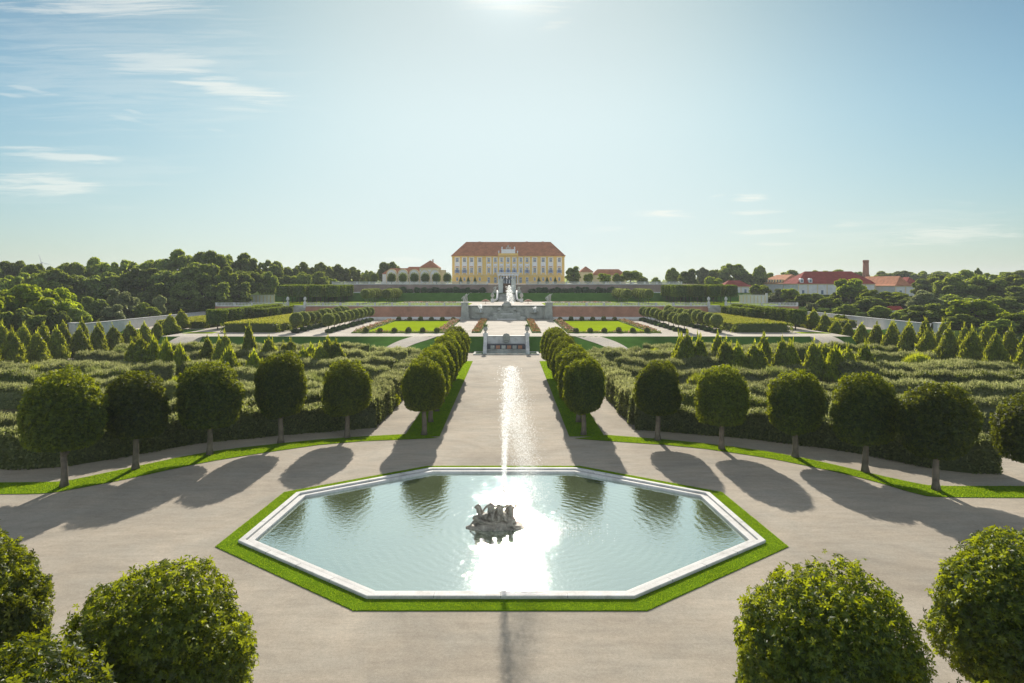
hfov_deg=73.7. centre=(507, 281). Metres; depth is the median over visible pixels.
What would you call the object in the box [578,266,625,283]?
orangery
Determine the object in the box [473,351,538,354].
shallow basin
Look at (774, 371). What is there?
feathery bush
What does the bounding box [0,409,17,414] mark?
maze ground
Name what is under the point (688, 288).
pleached lime
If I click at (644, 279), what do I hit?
tree
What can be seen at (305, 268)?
tree
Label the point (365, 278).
tree
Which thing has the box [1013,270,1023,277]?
tree
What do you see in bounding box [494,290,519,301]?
gate stair
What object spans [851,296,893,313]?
tree
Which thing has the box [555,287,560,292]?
wall shrub
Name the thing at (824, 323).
conical tree
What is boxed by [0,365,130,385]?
hedge
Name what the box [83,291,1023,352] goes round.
ground
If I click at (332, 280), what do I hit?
tree
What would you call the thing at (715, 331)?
box shrub
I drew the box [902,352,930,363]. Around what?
feathery bush
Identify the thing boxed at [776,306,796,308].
brick wall
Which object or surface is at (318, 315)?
ball tree
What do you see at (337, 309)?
ball tree
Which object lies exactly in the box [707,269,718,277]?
tree
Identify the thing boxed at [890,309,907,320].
tree
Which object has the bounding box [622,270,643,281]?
tree
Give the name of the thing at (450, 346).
clipped chestnut
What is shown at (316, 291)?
pleached lime
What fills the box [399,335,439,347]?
path
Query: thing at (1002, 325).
tree
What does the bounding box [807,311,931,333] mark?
side wall
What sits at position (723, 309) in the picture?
pleached lime
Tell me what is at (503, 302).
terrace path
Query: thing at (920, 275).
tree
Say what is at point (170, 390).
hedge
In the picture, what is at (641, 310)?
ball tree
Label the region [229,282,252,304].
tree
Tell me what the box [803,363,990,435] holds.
maze ground
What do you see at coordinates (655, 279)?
tree
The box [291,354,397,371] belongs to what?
hedge
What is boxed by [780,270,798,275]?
tree
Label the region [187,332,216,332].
grass plot
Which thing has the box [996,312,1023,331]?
tree
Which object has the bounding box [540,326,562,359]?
clipped chestnut
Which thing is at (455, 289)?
wall shrub
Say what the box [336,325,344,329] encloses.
box shrub
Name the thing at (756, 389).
hedge
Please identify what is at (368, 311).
ball tree
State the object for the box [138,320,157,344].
conical tree
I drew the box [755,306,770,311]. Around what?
pleached lime
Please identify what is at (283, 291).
pleached lime
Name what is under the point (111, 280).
tree
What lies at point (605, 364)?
hedge
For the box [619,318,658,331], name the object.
flower bed
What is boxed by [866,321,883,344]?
conical tree
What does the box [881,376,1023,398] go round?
hedge
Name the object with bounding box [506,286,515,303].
water jet
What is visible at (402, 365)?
hedge
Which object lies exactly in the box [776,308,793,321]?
pleached lime
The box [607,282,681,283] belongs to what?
balustrade
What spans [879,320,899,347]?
conical tree
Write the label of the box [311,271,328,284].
tree
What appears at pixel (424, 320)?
flower bed
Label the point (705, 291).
pleached lime
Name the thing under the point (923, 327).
conical tree
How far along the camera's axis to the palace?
330.00 m
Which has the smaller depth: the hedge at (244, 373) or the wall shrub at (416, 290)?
the hedge at (244, 373)
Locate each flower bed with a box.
[351,330,444,332]
[354,318,394,331]
[392,319,459,320]
[403,301,460,302]
[439,318,458,331]
[471,318,486,332]
[526,318,540,332]
[553,301,610,302]
[553,319,622,320]
[554,319,573,331]
[567,330,661,332]
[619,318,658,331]
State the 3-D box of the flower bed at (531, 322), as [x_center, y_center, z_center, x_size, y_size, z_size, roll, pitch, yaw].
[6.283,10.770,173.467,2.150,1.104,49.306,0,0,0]
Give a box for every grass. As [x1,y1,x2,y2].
[246,302,317,304]
[318,301,695,304]
[405,361,471,435]
[406,361,602,435]
[540,361,601,435]
[681,302,713,304]
[696,302,777,305]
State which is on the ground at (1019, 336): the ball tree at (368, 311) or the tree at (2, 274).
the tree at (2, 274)
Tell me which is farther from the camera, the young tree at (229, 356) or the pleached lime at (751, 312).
the pleached lime at (751, 312)
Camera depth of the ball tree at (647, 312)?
183.88 m
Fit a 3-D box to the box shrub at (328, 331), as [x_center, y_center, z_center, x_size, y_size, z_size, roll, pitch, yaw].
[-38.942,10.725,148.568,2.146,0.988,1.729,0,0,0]
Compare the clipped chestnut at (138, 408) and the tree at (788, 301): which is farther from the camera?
the tree at (788, 301)
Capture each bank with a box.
[158,336,483,351]
[275,292,497,301]
[516,292,742,301]
[529,336,856,351]
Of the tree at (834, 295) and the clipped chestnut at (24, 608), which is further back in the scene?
the tree at (834, 295)
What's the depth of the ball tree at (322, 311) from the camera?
168.76 m
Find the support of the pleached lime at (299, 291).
on the terrace grass at (294, 303)
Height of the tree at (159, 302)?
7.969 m
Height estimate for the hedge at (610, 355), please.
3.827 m
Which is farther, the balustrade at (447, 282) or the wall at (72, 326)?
the balustrade at (447, 282)
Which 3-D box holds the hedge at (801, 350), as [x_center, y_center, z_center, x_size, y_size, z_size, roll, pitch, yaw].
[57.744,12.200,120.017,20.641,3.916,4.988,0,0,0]
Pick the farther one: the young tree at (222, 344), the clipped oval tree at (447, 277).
the clipped oval tree at (447, 277)
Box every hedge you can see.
[0,359,175,381]
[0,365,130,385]
[0,375,126,408]
[0,397,377,469]
[0,411,17,427]
[35,358,245,378]
[74,349,199,361]
[114,341,235,352]
[158,315,205,324]
[162,374,314,401]
[168,387,322,414]
[188,317,205,327]
[189,319,224,328]
[190,341,369,352]
[220,313,320,332]
[232,363,391,382]
[233,346,407,362]
[243,380,322,398]
[257,344,357,351]
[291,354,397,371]
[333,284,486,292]
[370,345,420,354]
[370,369,404,424]
[392,349,422,373]
[586,349,622,387]
[592,346,641,355]
[604,346,776,362]
[604,369,635,424]
[614,354,720,371]
[620,363,810,385]
[635,402,1002,474]
[643,340,828,350]
[654,345,751,350]
[675,387,767,408]
[679,382,769,398]
[688,376,840,392]
[691,312,793,332]
[768,358,969,365]
[777,340,898,361]
[787,324,814,328]
[807,315,856,327]
[823,391,985,433]
[828,400,832,417]
[836,358,1020,382]
[841,349,937,362]
[879,367,1023,384]
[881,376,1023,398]
[898,393,1007,430]
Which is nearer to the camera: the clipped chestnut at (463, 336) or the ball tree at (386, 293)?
the clipped chestnut at (463, 336)
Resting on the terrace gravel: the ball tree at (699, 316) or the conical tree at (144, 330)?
the ball tree at (699, 316)
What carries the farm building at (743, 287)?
on the ground at (1019, 336)
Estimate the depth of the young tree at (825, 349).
102.18 m
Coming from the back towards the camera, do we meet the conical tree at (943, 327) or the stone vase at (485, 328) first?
the stone vase at (485, 328)
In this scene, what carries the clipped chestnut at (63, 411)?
on the grass verge at (41, 485)
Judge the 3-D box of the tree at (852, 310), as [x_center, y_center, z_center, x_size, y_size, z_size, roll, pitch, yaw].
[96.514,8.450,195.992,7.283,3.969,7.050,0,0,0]
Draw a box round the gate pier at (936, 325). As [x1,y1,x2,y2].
[932,322,941,333]
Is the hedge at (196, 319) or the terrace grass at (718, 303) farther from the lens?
the terrace grass at (718, 303)
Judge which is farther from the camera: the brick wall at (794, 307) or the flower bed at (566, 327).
the brick wall at (794, 307)
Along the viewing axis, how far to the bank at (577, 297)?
246.23 m
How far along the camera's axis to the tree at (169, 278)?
210.36 m
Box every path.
[169,336,202,344]
[387,334,433,348]
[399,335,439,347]
[402,302,611,302]
[470,303,543,304]
[569,335,616,347]
[578,334,626,349]
[810,336,843,342]
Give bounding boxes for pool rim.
[238,467,765,598]
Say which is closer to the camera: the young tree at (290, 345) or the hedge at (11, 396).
the hedge at (11, 396)
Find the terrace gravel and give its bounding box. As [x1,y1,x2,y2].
[135,319,872,335]
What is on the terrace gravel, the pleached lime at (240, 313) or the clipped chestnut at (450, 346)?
the pleached lime at (240, 313)
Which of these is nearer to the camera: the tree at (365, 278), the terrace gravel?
the terrace gravel
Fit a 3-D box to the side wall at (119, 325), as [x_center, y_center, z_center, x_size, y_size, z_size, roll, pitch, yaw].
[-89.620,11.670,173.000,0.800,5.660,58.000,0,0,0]
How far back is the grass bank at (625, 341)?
138.31 m
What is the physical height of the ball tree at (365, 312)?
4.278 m
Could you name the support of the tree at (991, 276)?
on the ground at (1019, 336)
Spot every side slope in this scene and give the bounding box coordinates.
[120,329,204,335]
[808,329,886,334]
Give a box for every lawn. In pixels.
[369,321,447,331]
[565,321,643,331]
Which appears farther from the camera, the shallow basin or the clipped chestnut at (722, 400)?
the shallow basin
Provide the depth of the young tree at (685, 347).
101.66 m
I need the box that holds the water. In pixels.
[256,473,747,590]
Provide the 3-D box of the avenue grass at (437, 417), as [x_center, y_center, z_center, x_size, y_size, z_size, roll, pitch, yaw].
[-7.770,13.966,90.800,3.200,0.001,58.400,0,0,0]
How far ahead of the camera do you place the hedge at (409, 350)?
116.73 m
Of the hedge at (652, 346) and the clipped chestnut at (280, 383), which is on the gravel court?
the hedge at (652, 346)
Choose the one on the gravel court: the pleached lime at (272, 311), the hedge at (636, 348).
the hedge at (636, 348)
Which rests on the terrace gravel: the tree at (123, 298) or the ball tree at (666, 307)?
the ball tree at (666, 307)
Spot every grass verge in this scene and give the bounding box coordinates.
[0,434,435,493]
[575,435,1023,497]
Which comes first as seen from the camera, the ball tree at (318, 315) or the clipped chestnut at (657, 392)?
the clipped chestnut at (657, 392)
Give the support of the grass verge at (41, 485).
on the gravel court
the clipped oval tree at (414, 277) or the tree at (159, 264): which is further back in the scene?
the clipped oval tree at (414, 277)
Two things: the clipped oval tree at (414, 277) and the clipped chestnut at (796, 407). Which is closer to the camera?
the clipped chestnut at (796, 407)
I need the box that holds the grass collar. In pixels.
[215,466,787,610]
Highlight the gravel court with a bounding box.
[0,353,1023,682]
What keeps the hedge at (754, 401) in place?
on the gravel court
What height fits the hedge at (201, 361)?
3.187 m
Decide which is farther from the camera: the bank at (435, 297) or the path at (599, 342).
the bank at (435, 297)
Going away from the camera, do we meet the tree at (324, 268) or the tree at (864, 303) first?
the tree at (864, 303)
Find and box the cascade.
[468,301,544,319]
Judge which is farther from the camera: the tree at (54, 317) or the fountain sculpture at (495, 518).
the tree at (54, 317)
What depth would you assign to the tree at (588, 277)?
280.72 m
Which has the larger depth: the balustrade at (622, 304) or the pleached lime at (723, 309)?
the balustrade at (622, 304)
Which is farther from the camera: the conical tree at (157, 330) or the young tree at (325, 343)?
the conical tree at (157, 330)
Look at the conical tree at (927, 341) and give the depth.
116.89 m
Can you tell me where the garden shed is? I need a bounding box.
[886,306,903,317]
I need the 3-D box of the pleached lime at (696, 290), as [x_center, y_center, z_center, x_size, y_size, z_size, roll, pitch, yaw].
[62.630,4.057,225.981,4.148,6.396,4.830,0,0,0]
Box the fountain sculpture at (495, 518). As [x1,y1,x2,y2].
[466,502,526,530]
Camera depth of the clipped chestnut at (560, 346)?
78.76 m
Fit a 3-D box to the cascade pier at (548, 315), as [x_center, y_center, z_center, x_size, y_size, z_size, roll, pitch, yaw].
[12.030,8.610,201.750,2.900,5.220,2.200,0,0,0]
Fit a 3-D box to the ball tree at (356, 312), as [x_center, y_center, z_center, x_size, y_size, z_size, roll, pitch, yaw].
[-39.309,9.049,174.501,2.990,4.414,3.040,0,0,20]
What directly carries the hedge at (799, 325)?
on the terrace gravel
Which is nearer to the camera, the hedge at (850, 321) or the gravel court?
the gravel court
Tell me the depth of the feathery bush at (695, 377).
81.82 m
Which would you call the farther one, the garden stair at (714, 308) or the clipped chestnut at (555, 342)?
the garden stair at (714, 308)
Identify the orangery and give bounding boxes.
[382,259,445,283]
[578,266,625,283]
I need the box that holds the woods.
[351,278,666,283]
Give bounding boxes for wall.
[67,322,78,335]
[85,311,205,337]
[216,306,241,308]
[248,295,274,302]
[305,306,461,318]
[527,284,681,292]
[552,306,707,318]
[739,293,767,302]
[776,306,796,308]
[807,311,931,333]
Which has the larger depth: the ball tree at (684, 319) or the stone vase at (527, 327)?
the ball tree at (684, 319)
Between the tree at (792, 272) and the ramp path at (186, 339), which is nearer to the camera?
the ramp path at (186, 339)
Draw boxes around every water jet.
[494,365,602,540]
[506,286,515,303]
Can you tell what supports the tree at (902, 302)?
on the ground at (1019, 336)
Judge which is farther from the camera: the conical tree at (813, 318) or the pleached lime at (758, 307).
the pleached lime at (758, 307)
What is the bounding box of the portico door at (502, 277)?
[502,277,515,282]
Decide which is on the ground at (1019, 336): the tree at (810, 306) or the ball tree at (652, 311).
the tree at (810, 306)
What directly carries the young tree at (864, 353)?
on the maze ground at (986, 432)
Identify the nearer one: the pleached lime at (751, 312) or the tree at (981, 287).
the pleached lime at (751, 312)
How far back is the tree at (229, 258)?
254.45 m
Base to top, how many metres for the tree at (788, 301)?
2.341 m
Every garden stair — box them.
[286,302,305,312]
[707,302,726,312]
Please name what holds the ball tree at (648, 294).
on the terrace grass at (542, 303)
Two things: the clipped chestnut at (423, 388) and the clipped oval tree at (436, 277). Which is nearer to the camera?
the clipped chestnut at (423, 388)
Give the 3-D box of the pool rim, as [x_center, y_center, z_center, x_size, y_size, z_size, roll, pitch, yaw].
[-0.320,14.348,40.367,28.199,1.104,20.779,0,0,0]
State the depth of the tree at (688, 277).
298.24 m
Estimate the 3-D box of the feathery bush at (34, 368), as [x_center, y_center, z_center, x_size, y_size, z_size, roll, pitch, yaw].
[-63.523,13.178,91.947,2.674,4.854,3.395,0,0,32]
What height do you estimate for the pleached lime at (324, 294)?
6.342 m
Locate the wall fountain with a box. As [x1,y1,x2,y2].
[483,333,529,352]
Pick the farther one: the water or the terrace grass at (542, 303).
the terrace grass at (542, 303)
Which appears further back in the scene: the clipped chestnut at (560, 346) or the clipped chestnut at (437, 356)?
the clipped chestnut at (560, 346)
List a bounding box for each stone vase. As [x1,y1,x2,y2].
[483,324,487,332]
[525,324,529,332]
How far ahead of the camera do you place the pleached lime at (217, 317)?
157.18 m
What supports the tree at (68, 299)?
on the ground at (1019, 336)
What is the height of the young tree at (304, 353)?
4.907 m
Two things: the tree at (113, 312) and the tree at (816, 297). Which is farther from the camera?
the tree at (816, 297)
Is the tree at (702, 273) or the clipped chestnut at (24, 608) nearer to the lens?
the clipped chestnut at (24, 608)
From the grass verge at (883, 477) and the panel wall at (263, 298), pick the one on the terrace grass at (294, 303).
the panel wall at (263, 298)
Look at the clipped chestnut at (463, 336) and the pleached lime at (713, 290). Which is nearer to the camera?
the clipped chestnut at (463, 336)
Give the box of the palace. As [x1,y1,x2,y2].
[451,241,564,283]
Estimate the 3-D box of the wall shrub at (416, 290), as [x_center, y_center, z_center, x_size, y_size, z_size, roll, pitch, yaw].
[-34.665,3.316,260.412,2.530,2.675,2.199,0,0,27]
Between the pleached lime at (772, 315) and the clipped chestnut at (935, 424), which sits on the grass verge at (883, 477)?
the clipped chestnut at (935, 424)
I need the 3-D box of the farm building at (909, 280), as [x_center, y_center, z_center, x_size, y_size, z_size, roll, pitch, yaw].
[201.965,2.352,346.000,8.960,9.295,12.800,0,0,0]
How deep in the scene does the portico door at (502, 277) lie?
329.82 m
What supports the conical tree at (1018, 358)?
on the gravel court
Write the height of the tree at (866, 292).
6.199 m
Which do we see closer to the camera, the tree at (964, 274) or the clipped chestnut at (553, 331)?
the clipped chestnut at (553, 331)
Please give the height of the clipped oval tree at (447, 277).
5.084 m
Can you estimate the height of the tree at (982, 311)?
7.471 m
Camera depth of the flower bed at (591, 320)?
193.69 m
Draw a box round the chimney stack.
[862,260,868,276]
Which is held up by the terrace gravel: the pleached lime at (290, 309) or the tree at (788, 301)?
the pleached lime at (290, 309)
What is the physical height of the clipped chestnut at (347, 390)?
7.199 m
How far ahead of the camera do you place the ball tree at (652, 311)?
178.78 m
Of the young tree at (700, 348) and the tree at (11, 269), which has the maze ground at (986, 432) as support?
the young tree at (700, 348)
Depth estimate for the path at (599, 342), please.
135.39 m
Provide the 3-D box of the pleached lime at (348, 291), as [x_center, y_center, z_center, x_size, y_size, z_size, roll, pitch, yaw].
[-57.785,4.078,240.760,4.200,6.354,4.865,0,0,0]
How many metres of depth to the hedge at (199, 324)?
162.06 m
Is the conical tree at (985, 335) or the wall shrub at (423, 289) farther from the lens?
the wall shrub at (423, 289)
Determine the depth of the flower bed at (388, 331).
148.65 m
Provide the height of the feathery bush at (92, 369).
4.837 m
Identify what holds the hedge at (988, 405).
on the gravel court
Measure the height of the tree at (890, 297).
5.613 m
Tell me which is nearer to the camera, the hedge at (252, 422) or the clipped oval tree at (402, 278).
the hedge at (252, 422)
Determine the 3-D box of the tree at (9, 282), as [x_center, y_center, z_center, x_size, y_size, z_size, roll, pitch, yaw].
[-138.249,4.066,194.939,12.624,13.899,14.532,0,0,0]
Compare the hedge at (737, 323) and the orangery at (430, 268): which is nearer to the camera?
the hedge at (737, 323)
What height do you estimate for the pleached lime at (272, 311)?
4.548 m
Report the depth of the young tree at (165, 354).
98.61 m
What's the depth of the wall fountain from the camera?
136.95 m
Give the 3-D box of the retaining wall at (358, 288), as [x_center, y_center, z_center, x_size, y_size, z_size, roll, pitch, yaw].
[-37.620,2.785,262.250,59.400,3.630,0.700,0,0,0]
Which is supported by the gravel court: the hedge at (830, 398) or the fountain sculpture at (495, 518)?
the hedge at (830, 398)
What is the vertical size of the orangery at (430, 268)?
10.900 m
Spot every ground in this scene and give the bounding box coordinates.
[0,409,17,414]
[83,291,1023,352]
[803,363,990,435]
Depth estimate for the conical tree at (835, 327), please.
149.87 m
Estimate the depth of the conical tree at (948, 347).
111.23 m
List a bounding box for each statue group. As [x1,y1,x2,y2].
[462,294,468,301]
[545,294,551,301]
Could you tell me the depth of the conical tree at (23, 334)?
120.51 m
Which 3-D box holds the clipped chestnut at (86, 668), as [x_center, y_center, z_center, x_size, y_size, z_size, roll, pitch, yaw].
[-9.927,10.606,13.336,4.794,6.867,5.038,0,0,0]
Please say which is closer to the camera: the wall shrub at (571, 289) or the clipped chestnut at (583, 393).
the clipped chestnut at (583, 393)
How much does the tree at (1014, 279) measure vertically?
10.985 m
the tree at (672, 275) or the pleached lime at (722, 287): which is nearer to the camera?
the pleached lime at (722, 287)
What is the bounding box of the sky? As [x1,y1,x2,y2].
[0,0,1023,281]
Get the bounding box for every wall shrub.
[399,286,406,292]
[413,287,420,292]
[421,287,426,292]
[432,287,439,292]
[444,288,453,292]
[453,286,458,292]
[470,289,478,292]
[479,287,485,292]
[528,288,535,292]
[535,287,542,292]
[541,287,548,292]
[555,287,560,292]
[560,288,568,292]
[568,287,574,292]
[574,286,580,292]
[581,287,588,292]
[606,286,614,292]
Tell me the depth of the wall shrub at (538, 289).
259.75 m
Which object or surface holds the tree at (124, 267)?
on the ground at (1019, 336)
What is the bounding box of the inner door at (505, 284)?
[504,283,510,292]
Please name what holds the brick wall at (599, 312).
on the terrace gravel
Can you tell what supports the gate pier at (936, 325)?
on the ground at (1019, 336)
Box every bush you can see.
[27,363,43,372]
[85,365,105,373]
[109,346,126,353]
[306,372,323,383]
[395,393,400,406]
[686,372,701,385]
[762,365,787,378]
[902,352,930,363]
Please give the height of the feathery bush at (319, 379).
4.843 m
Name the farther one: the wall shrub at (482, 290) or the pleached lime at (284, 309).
the wall shrub at (482, 290)
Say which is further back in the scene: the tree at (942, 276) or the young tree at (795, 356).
the tree at (942, 276)
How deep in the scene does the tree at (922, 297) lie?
194.57 m
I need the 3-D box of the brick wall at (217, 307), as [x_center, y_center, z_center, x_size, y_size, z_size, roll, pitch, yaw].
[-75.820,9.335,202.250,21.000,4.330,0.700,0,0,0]
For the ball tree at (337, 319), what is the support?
on the terrace gravel
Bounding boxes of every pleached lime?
[205,309,228,329]
[218,308,236,321]
[231,307,244,320]
[235,306,252,319]
[252,308,268,318]
[261,307,275,316]
[269,307,281,314]
[276,284,290,302]
[278,306,287,313]
[279,305,293,313]
[292,285,307,296]
[309,285,323,302]
[320,285,325,302]
[326,285,339,302]
[336,285,343,302]
[340,284,346,301]
[343,284,350,301]
[343,284,353,295]
[661,284,670,299]
[664,284,671,301]
[667,284,675,301]
[670,284,679,302]
[673,284,687,302]
[687,284,695,302]
[690,284,703,302]
[704,284,711,296]
[706,285,720,302]
[721,284,728,296]
[721,305,731,313]
[723,284,737,302]
[726,306,738,313]
[732,307,746,315]
[738,307,747,315]
[744,308,760,317]
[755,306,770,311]
[761,306,776,319]
[768,307,783,320]
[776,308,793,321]
[784,309,806,329]
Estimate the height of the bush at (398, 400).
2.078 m
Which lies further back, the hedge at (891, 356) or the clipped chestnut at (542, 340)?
the hedge at (891, 356)
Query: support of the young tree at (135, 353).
on the maze ground at (13, 411)
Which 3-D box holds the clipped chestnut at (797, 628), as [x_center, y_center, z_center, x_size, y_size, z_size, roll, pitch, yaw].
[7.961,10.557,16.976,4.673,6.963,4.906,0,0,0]
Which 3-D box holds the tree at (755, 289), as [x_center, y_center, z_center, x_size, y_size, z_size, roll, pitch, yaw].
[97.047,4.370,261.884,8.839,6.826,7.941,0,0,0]
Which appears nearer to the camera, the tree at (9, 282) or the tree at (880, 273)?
the tree at (9, 282)
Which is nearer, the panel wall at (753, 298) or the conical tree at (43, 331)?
the conical tree at (43, 331)
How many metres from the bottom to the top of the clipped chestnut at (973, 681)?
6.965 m
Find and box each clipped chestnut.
[0,519,55,675]
[0,625,116,682]
[15,364,109,486]
[63,554,258,682]
[103,370,171,469]
[174,360,245,454]
[253,350,307,442]
[321,359,372,437]
[400,355,445,434]
[416,349,450,421]
[419,343,454,410]
[432,334,462,393]
[433,340,459,401]
[440,331,466,386]
[443,329,469,362]
[447,325,470,374]
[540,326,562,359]
[543,328,567,356]
[545,332,575,386]
[547,336,577,368]
[550,341,578,401]
[554,344,585,383]
[557,350,589,421]
[562,356,605,434]
[632,359,683,440]
[694,364,749,449]
[732,549,938,682]
[766,368,826,457]
[829,371,900,472]
[894,381,984,490]
[917,524,1023,682]
[948,677,993,682]
[988,391,1023,462]
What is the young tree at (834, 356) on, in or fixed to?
on the maze ground at (986, 432)
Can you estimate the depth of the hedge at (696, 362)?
99.34 m
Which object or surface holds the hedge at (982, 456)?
on the gravel court
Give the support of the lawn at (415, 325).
on the terrace gravel
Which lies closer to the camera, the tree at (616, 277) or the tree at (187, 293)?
the tree at (187, 293)
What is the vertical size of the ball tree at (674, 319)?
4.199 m
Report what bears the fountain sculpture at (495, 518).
in the water
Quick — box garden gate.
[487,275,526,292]
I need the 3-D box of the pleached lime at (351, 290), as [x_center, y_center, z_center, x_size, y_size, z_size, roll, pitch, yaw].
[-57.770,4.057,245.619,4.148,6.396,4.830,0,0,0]
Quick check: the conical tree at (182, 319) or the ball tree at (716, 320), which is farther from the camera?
the conical tree at (182, 319)
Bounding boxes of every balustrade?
[215,303,285,305]
[306,303,461,305]
[332,282,406,283]
[407,282,487,283]
[526,282,606,283]
[552,303,707,305]
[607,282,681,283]
[727,303,797,305]
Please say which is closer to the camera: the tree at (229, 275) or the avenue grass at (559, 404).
the avenue grass at (559, 404)
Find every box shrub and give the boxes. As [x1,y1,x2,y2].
[290,329,300,332]
[300,327,306,331]
[324,329,333,332]
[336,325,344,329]
[672,327,681,330]
[703,327,712,330]
[711,329,721,332]
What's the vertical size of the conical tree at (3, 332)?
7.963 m
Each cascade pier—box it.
[460,302,469,319]
[544,302,553,319]
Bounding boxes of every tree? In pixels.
[0,260,24,277]
[0,265,5,278]
[0,272,46,290]
[0,282,63,315]
[0,292,23,314]
[0,311,16,333]
[0,319,7,348]
[0,325,28,363]
[12,307,51,334]
[16,320,31,348]
[19,263,52,274]
[23,287,83,315]
[25,329,53,363]
[36,268,81,300]
[38,320,50,342]
[45,308,71,335]
[47,324,70,360]
[55,262,88,276]
[58,320,71,345]
[67,308,93,322]
[68,324,93,358]
[71,275,108,303]
[72,316,90,338]
[81,296,109,321]
[85,256,109,277]
[88,323,109,351]
[90,320,105,336]
[98,304,125,321]
[100,271,132,303]
[105,325,124,351]
[106,288,134,318]
[107,259,140,275]
[118,267,164,296]
[122,321,139,343]
[123,331,147,363]
[127,297,139,318]
[133,302,160,317]
[136,282,172,306]
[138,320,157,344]
[140,259,171,270]
[142,334,159,363]
[146,270,193,290]
[150,320,165,340]
[152,295,166,315]
[157,334,173,362]
[160,313,181,334]
[161,248,191,271]
[164,303,189,314]
[166,280,203,312]
[172,341,190,374]
[174,310,191,327]
[179,262,225,294]
[185,300,205,311]
[186,250,230,297]
[195,334,213,360]
[202,282,232,308]
[206,266,238,294]
[211,331,236,361]
[219,344,240,367]
[225,254,239,272]
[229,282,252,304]
[232,252,260,272]
[234,270,266,293]
[239,320,257,350]
[243,349,263,368]
[257,260,283,277]
[258,271,278,294]
[260,335,278,352]
[275,275,292,287]
[276,267,298,280]
[279,337,297,352]
[289,312,303,328]
[290,272,313,284]
[295,261,310,275]
[298,344,312,358]
[299,311,310,326]
[306,341,315,356]
[308,311,315,324]
[310,262,333,278]
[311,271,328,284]
[312,311,321,323]
[312,340,331,361]
[318,309,327,322]
[320,335,333,353]
[322,313,334,328]
[326,337,346,359]
[329,278,343,283]
[331,264,350,281]
[332,307,341,311]
[332,313,340,326]
[336,311,346,323]
[343,311,350,321]
[346,266,361,283]
[346,310,354,322]
[351,308,359,319]
[355,308,363,320]
[359,270,372,283]
[360,289,370,303]
[362,306,370,316]
[362,308,367,318]
[368,289,375,302]
[369,307,374,315]
[370,272,378,282]
[377,261,399,281]
[381,289,391,303]
[387,272,395,283]
[398,272,407,282]
[410,272,418,282]
[421,272,429,283]
[432,272,440,283]
[443,272,451,282]
[564,266,580,283]
[583,273,592,282]
[597,273,610,283]
[612,273,624,282]
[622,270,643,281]
[622,289,632,303]
[637,276,648,283]
[639,306,645,316]
[644,289,653,303]
[645,307,652,316]
[649,307,658,319]
[650,277,661,283]
[654,309,661,321]
[658,310,665,322]
[662,309,673,323]
[663,305,672,309]
[665,267,679,283]
[667,312,676,325]
[671,331,681,358]
[672,313,679,326]
[672,327,695,360]
[677,269,698,283]
[677,312,691,327]
[686,308,694,320]
[691,309,701,323]
[694,330,707,356]
[695,267,708,284]
[696,311,706,322]
[703,312,713,326]
[704,276,722,284]
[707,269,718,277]
[709,314,723,328]
[710,330,723,353]
[716,336,734,366]
[717,263,749,282]
[727,341,745,368]
[741,273,758,285]
[744,341,769,371]
[749,284,771,294]
[752,265,768,285]
[757,330,772,360]
[769,288,784,302]
[769,334,793,367]
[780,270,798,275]
[780,288,800,300]
[784,299,797,304]
[788,337,801,366]
[793,293,812,304]
[802,337,824,381]
[803,308,820,328]
[804,303,818,309]
[809,293,824,303]
[813,311,831,332]
[815,297,842,309]
[820,343,846,382]
[821,343,830,360]
[828,318,842,334]
[829,292,846,301]
[831,304,859,315]
[833,314,847,318]
[834,278,866,303]
[840,319,854,336]
[841,342,856,364]
[845,296,855,302]
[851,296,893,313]
[852,320,869,343]
[854,289,877,300]
[855,337,876,363]
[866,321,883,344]
[867,305,893,318]
[874,271,893,275]
[877,291,910,305]
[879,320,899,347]
[887,319,900,336]
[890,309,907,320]
[892,270,912,277]
[893,297,911,308]
[896,321,919,352]
[901,303,944,326]
[903,319,915,335]
[905,290,943,308]
[910,271,929,280]
[910,276,941,297]
[914,326,937,352]
[916,315,934,339]
[924,271,949,278]
[926,273,951,294]
[932,276,975,296]
[932,324,959,360]
[935,318,947,346]
[939,294,973,309]
[939,309,952,321]
[941,314,979,328]
[945,299,1008,325]
[952,269,985,296]
[955,324,984,362]
[957,322,968,345]
[959,276,1008,299]
[974,268,982,274]
[975,273,1003,279]
[978,320,992,348]
[978,329,1011,362]
[979,319,1019,332]
[985,295,1023,312]
[990,274,1023,297]
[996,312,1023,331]
[999,272,1015,276]
[1002,324,1019,359]
[1004,286,1023,309]
[1011,334,1023,370]
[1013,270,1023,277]
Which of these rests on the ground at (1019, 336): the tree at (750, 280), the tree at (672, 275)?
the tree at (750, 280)
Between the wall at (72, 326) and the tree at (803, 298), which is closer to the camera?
the wall at (72, 326)
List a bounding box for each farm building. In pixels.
[722,280,750,292]
[763,271,874,294]
[865,276,913,295]
[903,277,914,288]
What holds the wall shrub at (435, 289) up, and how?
on the upper terrace grass
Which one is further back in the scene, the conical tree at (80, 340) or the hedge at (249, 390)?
the conical tree at (80, 340)
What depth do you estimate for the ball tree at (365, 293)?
223.01 m
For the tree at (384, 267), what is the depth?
332.96 m
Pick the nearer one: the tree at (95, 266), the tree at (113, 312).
the tree at (113, 312)
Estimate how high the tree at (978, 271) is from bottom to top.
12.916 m
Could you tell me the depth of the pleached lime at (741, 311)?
179.17 m
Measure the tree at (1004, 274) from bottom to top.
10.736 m
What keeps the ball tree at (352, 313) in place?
on the terrace gravel

